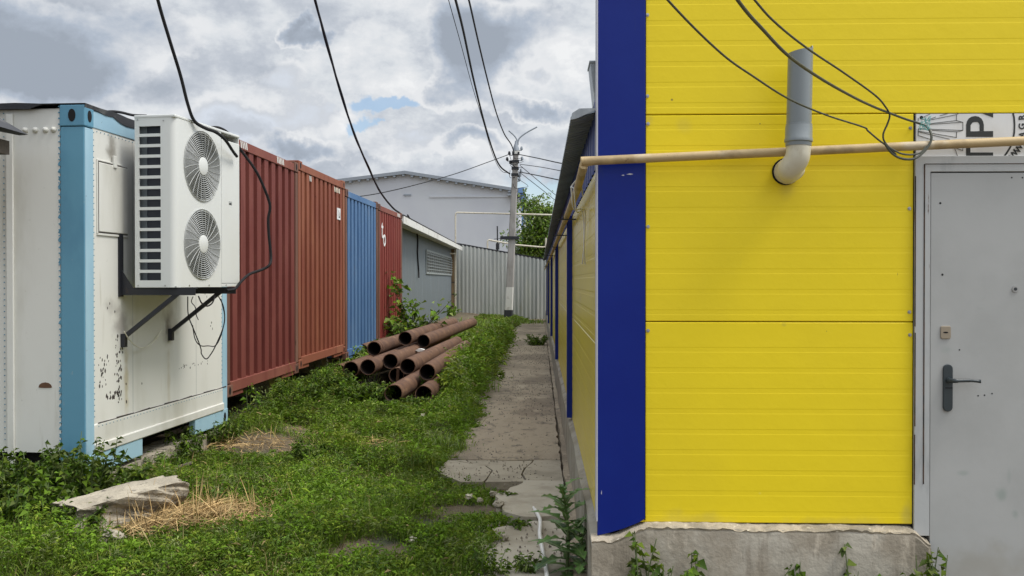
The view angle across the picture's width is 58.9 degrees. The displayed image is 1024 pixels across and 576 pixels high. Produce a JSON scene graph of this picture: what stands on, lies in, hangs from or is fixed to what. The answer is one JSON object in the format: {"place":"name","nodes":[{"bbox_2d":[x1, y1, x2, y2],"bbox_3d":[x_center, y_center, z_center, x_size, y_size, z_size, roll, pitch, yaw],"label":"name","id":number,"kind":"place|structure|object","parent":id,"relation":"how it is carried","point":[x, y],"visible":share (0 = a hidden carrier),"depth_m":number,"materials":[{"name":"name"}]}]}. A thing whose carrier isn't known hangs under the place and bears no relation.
{"place":"outdoors","nodes":[
{"label":"outdoors","id":0,"kind":"place"},
{"bbox_2d":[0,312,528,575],"bbox_3d":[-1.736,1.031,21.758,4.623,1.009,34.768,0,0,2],"label":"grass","id":1,"kind":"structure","parent":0,"point":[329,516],"depth_m":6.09,"materials":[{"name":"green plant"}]},
{"bbox_2d":[0,0,594,218],"label":"sky","id":2,"kind":"structure","parent":0,"point":[261,72],"materials":[{"name":"grey"}]},
{"bbox_2d":[2,312,637,575],"bbox_3d":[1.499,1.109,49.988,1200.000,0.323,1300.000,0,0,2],"label":"ground","id":3,"kind":"structure","parent":0,"point":[233,402],"depth_m":8.39,"materials":[{"name":"soil"}]},
{"bbox_2d":[0,118,27,154],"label":"lean to roof","id":4,"kind":"object","parent":3,"relation":"on","point":[6,127],"visible":1,"depth_m":5.94,"materials":[{"name":"metal"}]},
{"bbox_2d":[0,446,58,499],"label":"nettle","id":5,"kind":"object","parent":3,"relation":"on","point":[5,474],"visible":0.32,"depth_m":5.87,"materials":[{"name":"green plant"}]},
{"bbox_2d":[0,477,81,538],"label":"nettle","id":6,"kind":"object","parent":3,"relation":"on","point":[12,504],"visible":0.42,"depth_m":5.51,"materials":[{"name":"green plant"}]},
{"bbox_2d":[0,449,84,499],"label":"nettle","id":7,"kind":"object","parent":3,"relation":"on","point":[22,454],"visible":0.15,"depth_m":5.89,"materials":[{"name":"green plant"}]},
{"bbox_2d":[6,493,111,534],"bbox_3d":[-2.761,1.431,5.542,0.594,0.287,0.542,0,1,24],"label":"nettle","id":8,"kind":"object","parent":3,"relation":"on","point":[97,516],"visible":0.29,"depth_m":5.47,"materials":[{"name":"green plant"}]},
{"bbox_2d":[31,431,131,495],"bbox_3d":[-2.887,1.263,6.059,0.563,0.551,0.560,0,1,44],"label":"nettle","id":9,"kind":"object","parent":3,"relation":"on","point":[96,468],"visible":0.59,"depth_m":5.96,"materials":[{"name":"green plant"}]},
{"bbox_2d":[98,528,126,543],"bbox_3d":[-2.373,1.488,5.378,0.166,0.115,0.133,9,9,-21],"label":"stone","id":10,"kind":"object","parent":3,"relation":"on","point":[115,533],"visible":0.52,"depth_m":5.35,"materials":[{"name":"stone"}]},
{"bbox_2d":[50,475,188,540],"bbox_3d":[-2.480,1.415,5.787,0.296,0.277,0.894,7,8,36],"label":"concrete block","id":11,"kind":"object","parent":3,"relation":"on","point":[117,496],"depth_m":5.73,"materials":[{"name":"concrete"}]},
{"bbox_2d":[84,463,155,488],"bbox_3d":[-2.869,1.378,6.379,0.598,0.321,0.507,0,1,-37],"label":"nettle","id":12,"kind":"object","parent":3,"relation":"on","point":[137,475],"visible":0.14,"depth_m":6.35,"materials":[{"name":"green plant"}]},
{"bbox_2d":[136,450,190,468],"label":"weed","id":13,"kind":"object","parent":3,"relation":"on","point":[160,457],"visible":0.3,"depth_m":7.22,"materials":[{"name":"green plant"}]},
{"bbox_2d":[110,427,233,478],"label":"concrete beam","id":14,"kind":"structure","parent":3,"relation":"on","point":[159,446],"depth_m":7.61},
{"bbox_2d":[0,103,227,470],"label":"refrigerated container","id":15,"kind":"object","parent":14,"relation":"on","point":[71,368],"visible":0.83,"depth_m":6.39,"materials":[{"name":"white painted metal"},{"name":"blue painted metal"},{"name":"black rubber"}]},
{"bbox_2d":[108,110,146,116],"bbox_3d":[-3.001,-1.323,6.963,0.081,0.088,0.453,0,1,24],"label":"roof cable","id":16,"kind":"object","parent":15,"relation":"on","point":[124,113],"visible":0.5,"depth_m":7.03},
{"bbox_2d":[124,330,161,347],"bbox_3d":[-2.874,0.393,7.070,0.016,0.150,0.704,0,0,1],"label":"pale wire","id":17,"kind":"object","parent":15,"relation":"attached to","point":[145,346],"visible":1,"depth_m":7.02,"materials":[{"name":"white plastic"}]},
{"bbox_2d":[118,234,235,346],"bbox_3d":[-2.615,-0.013,7.165,0.584,0.910,0.835,0,0,5],"label":"wall bracket","id":18,"kind":"object","parent":15,"relation":"attached to","point":[125,286],"depth_m":6.80,"materials":[{"name":"black metal"}]},
{"bbox_2d":[134,114,239,286],"bbox_3d":[-2.566,-0.651,7.249,0.344,1.285,1.028,0,0,10],"label":"air conditioner","id":19,"kind":"object","parent":18,"relation":"on","point":[186,202],"visible":0.99,"depth_m":6.85,"materials":[{"name":"plastic"}]},
{"bbox_2d":[156,0,237,157],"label":"overhead cable","id":20,"kind":"object","parent":19,"relation":"attached to","point":[183,84],"visible":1,"depth_m":6.78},
{"bbox_2d":[198,296,215,306],"bbox_3d":[-2.418,0.104,7.198,0.022,0.090,0.220,0,0,18],"label":"drain hose","id":21,"kind":"object","parent":19,"relation":"attached to","point":[206,305],"visible":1,"depth_m":7.19,"materials":[{"name":"plastic"}]},
{"bbox_2d":[212,126,271,291],"bbox_3d":[-2.329,-0.666,7.740,0.261,1.394,0.651,0,1,20],"label":"refrigerant hose","id":22,"kind":"object","parent":19,"relation":"attached to","point":[268,224],"visible":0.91,"depth_m":7.92,"materials":[{"name":"black rubber"}]},
{"bbox_2d":[187,296,224,358],"bbox_3d":[-2.475,0.322,7.241,0.099,0.517,0.482,0,0,18],"label":"hanging wire","id":23,"kind":"object","parent":18,"relation":"hanging from","point":[196,335],"visible":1,"depth_m":7.29,"materials":[{"name":"black rubber"}]},
{"bbox_2d":[192,296,224,346],"bbox_3d":[-2.468,0.275,7.262,0.107,0.412,0.421,0,0,18],"label":"hanging wire","id":24,"kind":"object","parent":18,"relation":"hanging from","point":[221,332],"visible":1,"depth_m":7.41,"materials":[{"name":"black rubber"}]},
{"bbox_2d":[161,425,188,434],"bbox_3d":[-3.288,1.294,9.029,0.440,0.434,0.280,0,0,3],"label":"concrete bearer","id":25,"kind":"object","parent":3,"relation":"on","point":[179,430],"depth_m":8.89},
{"bbox_2d":[163,423,205,460],"bbox_3d":[-2.858,1.368,7.889,0.358,0.340,0.459,0,0,2],"label":"weed","id":26,"kind":"object","parent":3,"relation":"on","point":[188,445],"visible":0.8,"depth_m":7.85,"materials":[{"name":"green plant"}]},
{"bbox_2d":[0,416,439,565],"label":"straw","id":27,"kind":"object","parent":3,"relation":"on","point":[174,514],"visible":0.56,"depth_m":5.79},
{"bbox_2d":[203,418,247,444],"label":"weed","id":28,"kind":"object","parent":3,"relation":"on","point":[221,429],"visible":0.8,"depth_m":8.42,"materials":[{"name":"green plant"}]},
{"bbox_2d":[240,383,261,417],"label":"weed","id":29,"kind":"object","parent":3,"relation":"on","point":[249,391],"visible":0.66,"depth_m":9.49,"materials":[{"name":"green plant"}]},
{"bbox_2d":[234,377,275,396],"bbox_3d":[-3.174,1.232,11.206,0.440,0.345,0.280,0,0,3],"label":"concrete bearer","id":30,"kind":"object","parent":3,"relation":"on","point":[266,383],"visible":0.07,"depth_m":11.06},
{"bbox_2d":[272,376,328,405],"bbox_3d":[-2.401,1.192,10.178,0.606,0.392,0.542,0,0,2],"label":"weed","id":31,"kind":"object","parent":3,"relation":"on","point":[308,389],"visible":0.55,"depth_m":10.16,"materials":[{"name":"green plant"}]},
{"bbox_2d":[299,357,326,372],"bbox_3d":[-3.044,1.177,13.662,0.440,0.354,0.280,0,0,3],"label":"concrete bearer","id":32,"kind":"object","parent":3,"relation":"on","point":[322,362],"visible":0.14,"depth_m":13.52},
{"bbox_2d":[288,437,347,462],"bbox_3d":[-1.713,1.435,7.862,0.537,0.242,0.413,0,0,2],"label":"weed","id":33,"kind":"object","parent":3,"relation":"on","point":[301,451],"visible":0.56,"depth_m":7.82,"materials":[{"name":"green plant"}]},
{"bbox_2d":[301,368,354,392],"bbox_3d":[-2.272,1.199,11.284,0.633,0.390,0.657,0,0,2],"label":"weed","id":34,"kind":"object","parent":3,"relation":"on","point":[328,373],"visible":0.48,"depth_m":11.21,"materials":[{"name":"green plant"}]},
{"bbox_2d":[326,451,374,476],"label":"weed","id":35,"kind":"object","parent":3,"relation":"on","point":[358,458],"visible":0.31,"depth_m":7.32,"materials":[{"name":"green plant"}]},
{"bbox_2d":[331,382,382,404],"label":"weed","id":36,"kind":"object","parent":3,"relation":"on","point":[365,392],"visible":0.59,"depth_m":10.83,"materials":[{"name":"green plant"}]},
{"bbox_2d":[343,350,390,376],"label":"rusty pipe","id":37,"kind":"object","parent":3,"relation":"on","point":[350,366],"visible":0.36,"depth_m":12.91,"materials":[{"name":"metal"}]},
{"bbox_2d":[367,334,403,355],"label":"rusty pipe","id":38,"kind":"object","parent":37,"relation":"on","point":[379,347],"visible":0.61,"depth_m":14.17,"materials":[{"name":"metal"}]},
{"bbox_2d":[350,380,399,401],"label":"weed","id":39,"kind":"object","parent":3,"relation":"on","point":[390,392],"visible":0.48,"depth_m":11.09,"materials":[{"name":"green plant"}]},
{"bbox_2d":[360,342,416,374],"bbox_3d":[-1.789,1.071,14.985,0.219,0.219,5.004,-31,-2,4],"label":"rusty pipe","id":40,"kind":"object","parent":3,"relation":"on","point":[371,365],"visible":0.48,"depth_m":12.84,"materials":[{"name":"metal"}]},
{"bbox_2d":[396,368,399,381],"bbox_3d":[-1.587,1.211,12.605,0.040,0.200,0.030,4,1,2],"label":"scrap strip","id":41,"kind":"object","parent":3,"relation":"on","point":[397,374],"visible":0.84,"depth_m":12.59,"materials":[{"name":"metal"}]},
{"bbox_2d":[389,366,408,382],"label":"rusty pipe","id":42,"kind":"object","parent":3,"relation":"on","point":[392,374],"visible":0.15,"depth_m":13.05,"materials":[{"name":"metal"}]},
{"bbox_2d":[383,337,450,368],"bbox_3d":[-1.536,1.023,15.517,0.219,0.219,5.206,34,3,3],"label":"rusty pipe","id":43,"kind":"object","parent":42,"relation":"on","point":[394,359],"visible":0.48,"depth_m":13.50,"materials":[{"name":"metal"}]},
{"bbox_2d":[398,318,457,344],"bbox_3d":[-1.482,0.774,16.961,0.219,0.219,5.302,3,1,4],"label":"rusty pipe","id":44,"kind":"object","parent":43,"relation":"on","point":[408,337],"visible":0.64,"depth_m":15.18,"materials":[{"name":"metal"}]},
{"bbox_2d":[417,318,476,347],"bbox_3d":[-1.189,0.838,18.052,0.219,0.219,6.620,21,2,4],"label":"rusty pipe","id":45,"kind":"object","parent":43,"relation":"on","point":[431,337],"visible":1,"depth_m":16.47,"materials":[{"name":"metal"}]},
{"bbox_2d":[384,370,428,400],"bbox_3d":[-1.327,1.265,12.384,0.219,0.219,2.923,17,2,4],"label":"rusty pipe","id":46,"kind":"object","parent":3,"relation":"on","point":[408,384],"visible":0.6,"depth_m":11.50,"materials":[{"name":"metal"}]},
{"bbox_2d":[400,336,461,373],"bbox_3d":[-1.244,1.055,14.902,0.219,0.219,5.003,-12,0,4],"label":"rusty pipe","id":47,"kind":"object","parent":46,"relation":"on","point":[412,363],"visible":0.81,"depth_m":13.38,"materials":[{"name":"metal"}]},
{"bbox_2d":[385,395,429,407],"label":"weed","id":48,"kind":"object","parent":3,"relation":"on","point":[416,401],"visible":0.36,"depth_m":10.89,"materials":[{"name":"green plant"}]},
{"bbox_2d":[383,271,456,335],"bbox_3d":[-1.896,0.542,17.345,1.686,1.750,1.325,0,0,2],"label":"shrub","id":49,"kind":"object","parent":3,"relation":"on","point":[397,326],"visible":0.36,"depth_m":17.27,"materials":[{"name":"green plant"}]},
{"bbox_2d":[415,373,442,401],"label":"rusty pipe","id":50,"kind":"object","parent":3,"relation":"on","point":[433,385],"visible":0.38,"depth_m":11.61,"materials":[{"name":"metal"}]},
{"bbox_2d":[419,340,470,379],"bbox_3d":[-0.963,1.069,13.920,0.219,0.219,4.013,-21,-1,4],"label":"rusty pipe","id":51,"kind":"object","parent":50,"relation":"on","point":[436,365],"visible":0.64,"depth_m":12.51,"materials":[{"name":"metal"}]},
{"bbox_2d":[337,171,526,251],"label":"warehouse","id":52,"kind":"structure","parent":3,"relation":"on","point":[436,205],"depth_m":68.11,"materials":[{"name":"white metal"}]},
{"bbox_2d":[401,214,462,325],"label":"grey shed","id":53,"kind":"structure","parent":3,"relation":"on","point":[435,281],"depth_m":28.29,"materials":[{"name":"grey painted metal"},{"name":"roofing felt"}]},
{"bbox_2d":[407,214,419,277],"bbox_3d":[-2.698,-1.109,24.953,0.076,1.656,2.522,0,0,1],"label":"wall cable","id":54,"kind":"object","parent":53,"relation":"attached to","point":[417,254],"depth_m":25.99,"materials":[{"name":"black rubber"}]},
{"bbox_2d":[426,249,452,275],"bbox_3d":[-2.578,-0.863,33.058,0.068,0.762,9.548,0,0,1],"label":"window","id":55,"kind":"structure","parent":53,"relation":"in","point":[436,263],"depth_m":31.88,"materials":[{"name":"grey metal"}]},
{"bbox_2d":[419,370,458,394],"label":"weed","id":56,"kind":"object","parent":3,"relation":"on","point":[424,381],"visible":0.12,"depth_m":12.10,"materials":[{"name":"green plant"}]},
{"bbox_2d":[447,306,460,315],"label":"weed","id":57,"kind":"object","parent":3,"relation":"on","point":[453,310],"visible":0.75,"depth_m":35.97,"materials":[{"name":"green plant"}]},
{"bbox_2d":[496,226,499,249],"bbox_3d":[-0.656,-2.071,40.007,0.268,1.318,0.150,0,1,24],"label":"antenna mast","id":58,"kind":"object","parent":3,"relation":"on","point":[497,245],"visible":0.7,"depth_m":39.94,"materials":[{"name":"black metal"}]},
{"bbox_2d":[456,243,545,318],"bbox_3d":[0.095,-0.254,39.086,5.368,3.464,0.156,0,0,2],"label":"sheet fence","id":59,"kind":"object","parent":3,"relation":"on","point":[481,272],"visible":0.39,"depth_m":39.06,"materials":[{"name":"grey metal"}]},
{"bbox_2d":[450,212,551,311],"bbox_3d":[-0.494,-0.927,37.892,5.325,4.538,1.370,0,0,-16],"label":"pipe gantry","id":60,"kind":"object","parent":3,"relation":"on","point":[484,213],"visible":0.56,"depth_m":37.97,"materials":[{"name":"metal"}]},
{"bbox_2d":[488,489,517,499],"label":"weed","id":61,"kind":"object","parent":3,"relation":"on","point":[506,492],"visible":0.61,"depth_m":6.65,"materials":[{"name":"green plant"}]},
{"bbox_2d":[500,126,536,316],"bbox_3d":[0.284,-2.603,37.582,1.535,8.206,0.415,0,0,2],"label":"utility pole","id":62,"kind":"object","parent":3,"relation":"on","point":[512,237],"visible":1,"depth_m":37.46,"materials":[{"name":"concrete"}]},
{"bbox_2d":[361,155,506,196],"bbox_3d":[-2.908,-4.136,32.808,0.478,2.683,10.732,0,1,29],"label":"overhead wire","id":63,"kind":"object","parent":62,"relation":"attached to","point":[432,180],"visible":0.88,"depth_m":33.12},
{"bbox_2d":[448,0,505,172],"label":"overhead wire","id":64,"kind":"object","parent":62,"relation":"attached to","point":[469,77],"visible":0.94,"depth_m":25.93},
{"bbox_2d":[454,0,509,174],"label":"overhead wire","id":65,"kind":"object","parent":62,"relation":"attached to","point":[462,27],"visible":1,"depth_m":26.75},
{"bbox_2d":[468,0,513,151],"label":"overhead wire","id":66,"kind":"object","parent":62,"relation":"attached to","point":[469,2],"visible":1,"depth_m":25.58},
{"bbox_2d":[521,172,558,179],"bbox_3d":[1.344,-3.466,28.754,0.114,2.536,17.625,0,0,-6],"label":"overhead wire","id":67,"kind":"object","parent":62,"relation":"attached to","point":[540,176],"visible":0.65,"depth_m":31.99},
{"bbox_2d":[520,154,561,163],"bbox_3d":[1.393,-4.042,28.762,0.257,2.840,17.633,0,0,-6],"label":"overhead wire","id":68,"kind":"object","parent":62,"relation":"attached to","point":[541,159],"visible":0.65,"depth_m":32.31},
{"bbox_2d":[507,516,532,530],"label":"weed","id":69,"kind":"object","parent":3,"relation":"on","point":[516,523],"visible":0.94,"depth_m":5.87,"materials":[{"name":"green plant"}]},
{"bbox_2d":[499,188,552,257],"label":"tree","id":70,"kind":"object","parent":3,"relation":"on","point":[535,231],"visible":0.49,"depth_m":45.11,"materials":[{"name":"green plant"}]},
{"bbox_2d":[524,334,548,345],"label":"weed","id":71,"kind":"object","parent":3,"relation":"on","point":[536,340],"visible":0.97,"depth_m":22.22,"materials":[{"name":"green plant"}]},
{"bbox_2d":[528,478,590,575],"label":"sow thistle","id":72,"kind":"object","parent":3,"relation":"on","point":[561,504],"visible":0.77,"depth_m":4.97,"materials":[{"name":"green plant"}]},
{"bbox_2d":[544,320,586,575],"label":"kerb strip","id":73,"kind":"object","parent":3,"relation":"on","point":[565,470],"visible":0.55,"depth_m":8.32,"materials":[{"name":"concrete"}]},
{"bbox_2d":[550,515,587,574],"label":"sow thistle","id":74,"kind":"object","parent":3,"relation":"on","point":[580,565],"visible":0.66,"depth_m":4.87,"materials":[{"name":"green plant"}]},
{"bbox_2d":[624,530,664,575],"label":"bindweed","id":75,"kind":"object","parent":3,"relation":"on","point":[633,564],"visible":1,"depth_m":4.27,"materials":[{"name":"green plant"}]},
{"bbox_2d":[638,563,669,575],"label":"bindweed","id":76,"kind":"object","parent":3,"relation":"on","point":[661,573],"visible":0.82,"depth_m":4.21,"materials":[{"name":"green plant"}]},
{"bbox_2d":[667,567,699,575],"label":"bindweed","id":77,"kind":"object","parent":3,"relation":"on","point":[693,572],"visible":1,"depth_m":4.16,"materials":[{"name":"green plant"}]},
{"bbox_2d":[684,550,707,575],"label":"bindweed","id":78,"kind":"object","parent":3,"relation":"on","point":[701,563],"visible":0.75,"depth_m":4.30,"materials":[{"name":"green plant"}]},
{"bbox_2d":[543,0,1023,575],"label":"shop building","id":79,"kind":"structure","parent":3,"relation":"on","point":[813,370],"depth_m":4.38,"materials":[{"name":"yellow metal"}]},
{"bbox_2d":[544,136,1023,269],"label":"gas pipe","id":80,"kind":"object","parent":79,"relation":"attached to","point":[585,162],"visible":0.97,"depth_m":4.30,"materials":[{"name":"metal"}]},
{"bbox_2d":[570,180,585,263],"bbox_3d":[0.402,-0.374,5.207,0.073,0.468,0.408,0,0,15],"label":"loose wire","id":81,"kind":"object","parent":80,"relation":"attached to","point":[584,228],"visible":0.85,"depth_m":5.22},
{"bbox_2d":[666,0,926,155],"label":"service cable","id":82,"kind":"object","parent":80,"relation":"attached to","point":[720,52],"visible":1,"depth_m":3.67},
{"bbox_2d":[735,0,932,160],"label":"service cable","id":83,"kind":"object","parent":80,"relation":"attached to","point":[763,30],"visible":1,"depth_m":3.51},
{"bbox_2d":[753,0,896,154],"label":"service cable","id":84,"kind":"object","parent":83,"relation":"attached to","point":[806,47],"visible":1,"depth_m":3.62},
{"bbox_2d":[919,116,930,130],"bbox_3d":[1.957,-0.779,4.290,0.056,0.071,0.031,0,0,2],"label":"twine knot","id":85,"kind":"object","parent":83,"relation":"attached to","point":[925,120],"visible":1,"depth_m":4.29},
{"bbox_2d":[772,46,812,184],"bbox_3d":[1.326,-0.812,4.275,0.148,0.632,0.238,0,0,2],"label":"vent pipe","id":86,"kind":"object","parent":79,"relation":"attached to","point":[789,167],"visible":0.98,"depth_m":4.18,"materials":[{"name":"grey plastic"}]},
{"bbox_2d":[915,113,1023,155],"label":"sign board","id":87,"kind":"object","parent":79,"relation":"attached to","point":[947,126],"visible":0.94,"depth_m":4.34,"materials":[{"name":"plastic"}]},
{"bbox_2d":[925,173,1023,575],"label":"door","id":88,"kind":"structure","parent":79,"relation":"in","point":[976,425],"depth_m":4.35,"materials":[{"name":"paint"}]},
{"bbox_2d":[838,542,880,575],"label":"bindweed","id":89,"kind":"object","parent":3,"relation":"on","point":[842,551],"visible":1,"depth_m":4.31,"materials":[{"name":"green plant"}]},
{"bbox_2d":[900,547,947,575],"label":"bindweed","id":90,"kind":"object","parent":3,"relation":"on","point":[931,570],"visible":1,"depth_m":4.23,"materials":[{"name":"green plant"}]},
{"bbox_2d":[314,0,399,212],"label":"overhead wire","id":91,"kind":"object","parent":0,"point":[334,71],"visible":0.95,"depth_m":15.37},
{"bbox_2d":[315,0,392,207],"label":"overhead wire","id":92,"kind":"object","parent":91,"relation":"attached to","point":[343,97],"visible":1,"depth_m":15.15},
{"bbox_2d":[309,316,545,475],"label":"tall grass","id":93,"kind":"structure","parent":0,"point":[480,323],"depth_m":11.44,"materials":[{"name":"green plant"}]},
{"bbox_2d":[437,460,562,488],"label":"path","id":94,"kind":"structure","parent":0,"point":[548,471],"depth_m":7.52,"materials":[{"name":"concrete"}]},
{"bbox_2d":[448,321,559,461],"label":"path","id":95,"kind":"structure","parent":0,"point":[543,446],"depth_m":10.75,"materials":[{"name":"concrete"}]},
{"bbox_2d":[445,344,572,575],"bbox_3d":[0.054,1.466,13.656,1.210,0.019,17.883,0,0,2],"label":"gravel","id":96,"kind":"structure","parent":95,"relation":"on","point":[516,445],"depth_m":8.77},
{"bbox_2d":[487,238,546,247],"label":"gas pipe","id":97,"kind":"object","parent":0,"point":[519,244],"visible":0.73,"depth_m":39.57,"materials":[{"name":"metal"}]},
{"bbox_2d":[482,521,567,575],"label":"path","id":98,"kind":"structure","parent":0,"point":[512,533],"depth_m":5.43,"materials":[{"name":"concrete"}]},
{"bbox_2d":[470,544,513,575],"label":"weed","id":99,"kind":"object","parent":98,"relation":"on","point":[479,559],"visible":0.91,"depth_m":4.92,"materials":[{"name":"green plant"}]},
{"bbox_2d":[500,533,508,540],"bbox_3d":[-0.046,1.524,5.548,0.060,0.040,0.057,0,0,18],"label":"stone","id":100,"kind":"object","parent":98,"relation":"on","point":[505,536],"visible":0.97,"depth_m":5.53,"materials":[{"name":"stone"}]},
{"bbox_2d":[512,551,542,573],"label":"weed","id":101,"kind":"object","parent":98,"relation":"on","point":[520,564],"visible":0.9,"depth_m":4.95,"materials":[{"name":"green plant"}]},
{"bbox_2d":[532,506,548,575],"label":"plastic tube","id":102,"kind":"object","parent":98,"relation":"on","point":[542,550],"visible":0.8,"depth_m":5.47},
{"bbox_2d":[495,480,563,523],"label":"path","id":103,"kind":"structure","parent":0,"point":[524,500],"depth_m":6.50,"materials":[{"name":"concrete"}]},
{"bbox_2d":[492,500,503,507],"bbox_3d":[-0.093,1.513,6.333,0.079,0.060,0.087,0,1,43],"label":"stone","id":104,"kind":"object","parent":103,"relation":"on","point":[498,504],"visible":0.97,"depth_m":6.31,"materials":[{"name":"stone"}]},
{"bbox_2d":[784,563,805,575],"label":"bindweed","id":105,"kind":"object","parent":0,"point":[797,567],"visible":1,"depth_m":4.31,"materials":[{"name":"green plant"}]},
{"bbox_3d":[-7.867,1.235,11.453,0.440,0.355,0.280,0,0,3],"label":"concrete bearer","id":106,"kind":"object","parent":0,"visible":0},
{"bbox_2d":[227,132,298,397],"bbox_3d":[-5.775,-0.236,10.248,6.112,2.623,2.447,0,0,3],"label":"shipping container","id":107,"kind":"object","parent":106,"relation":"on","point":[262,326],"visible":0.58,"depth_m":10.07,"materials":[{"name":"metal"}]},
{"bbox_3d":[-7.738,1.188,13.910,0.440,0.381,0.280,0,0,3],"label":"concrete bearer","id":108,"kind":"object","parent":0,"visible":0},
{"bbox_2d":[287,160,344,368],"bbox_3d":[-5.646,-0.296,12.704,6.112,2.623,2.448,0,0,3],"label":"shipping container","id":109,"kind":"object","parent":108,"relation":"on","point":[321,265],"visible":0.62,"depth_m":12.41,"materials":[{"name":"metal"}]},
{"bbox_3d":[-7.606,1.215,16.406,0.440,0.276,0.280,0,0,3],"label":"concrete bearer","id":110,"kind":"object","parent":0,"visible":0},
{"bbox_2d":[327,188,377,359],"bbox_3d":[-5.514,-0.217,15.201,6.112,2.623,2.447,0,0,3],"label":"shipping container","id":111,"kind":"object","parent":110,"relation":"on","point":[361,270],"visible":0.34,"depth_m":14.90,"materials":[{"name":"metal"}]},
{"bbox_3d":[-7.588,1.217,16.746,0.440,0.256,0.280,0,0,3],"label":"concrete bearer","id":112,"kind":"object","parent":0,"visible":0},
{"bbox_2d":[377,203,401,338],"bbox_3d":[-5.381,-0.222,17.718,6.112,2.623,2.448,0,0,3],"label":"shipping container","id":113,"kind":"object","parent":112,"relation":"on","point":[389,240],"visible":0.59,"depth_m":17.23,"materials":[{"name":"metal"}]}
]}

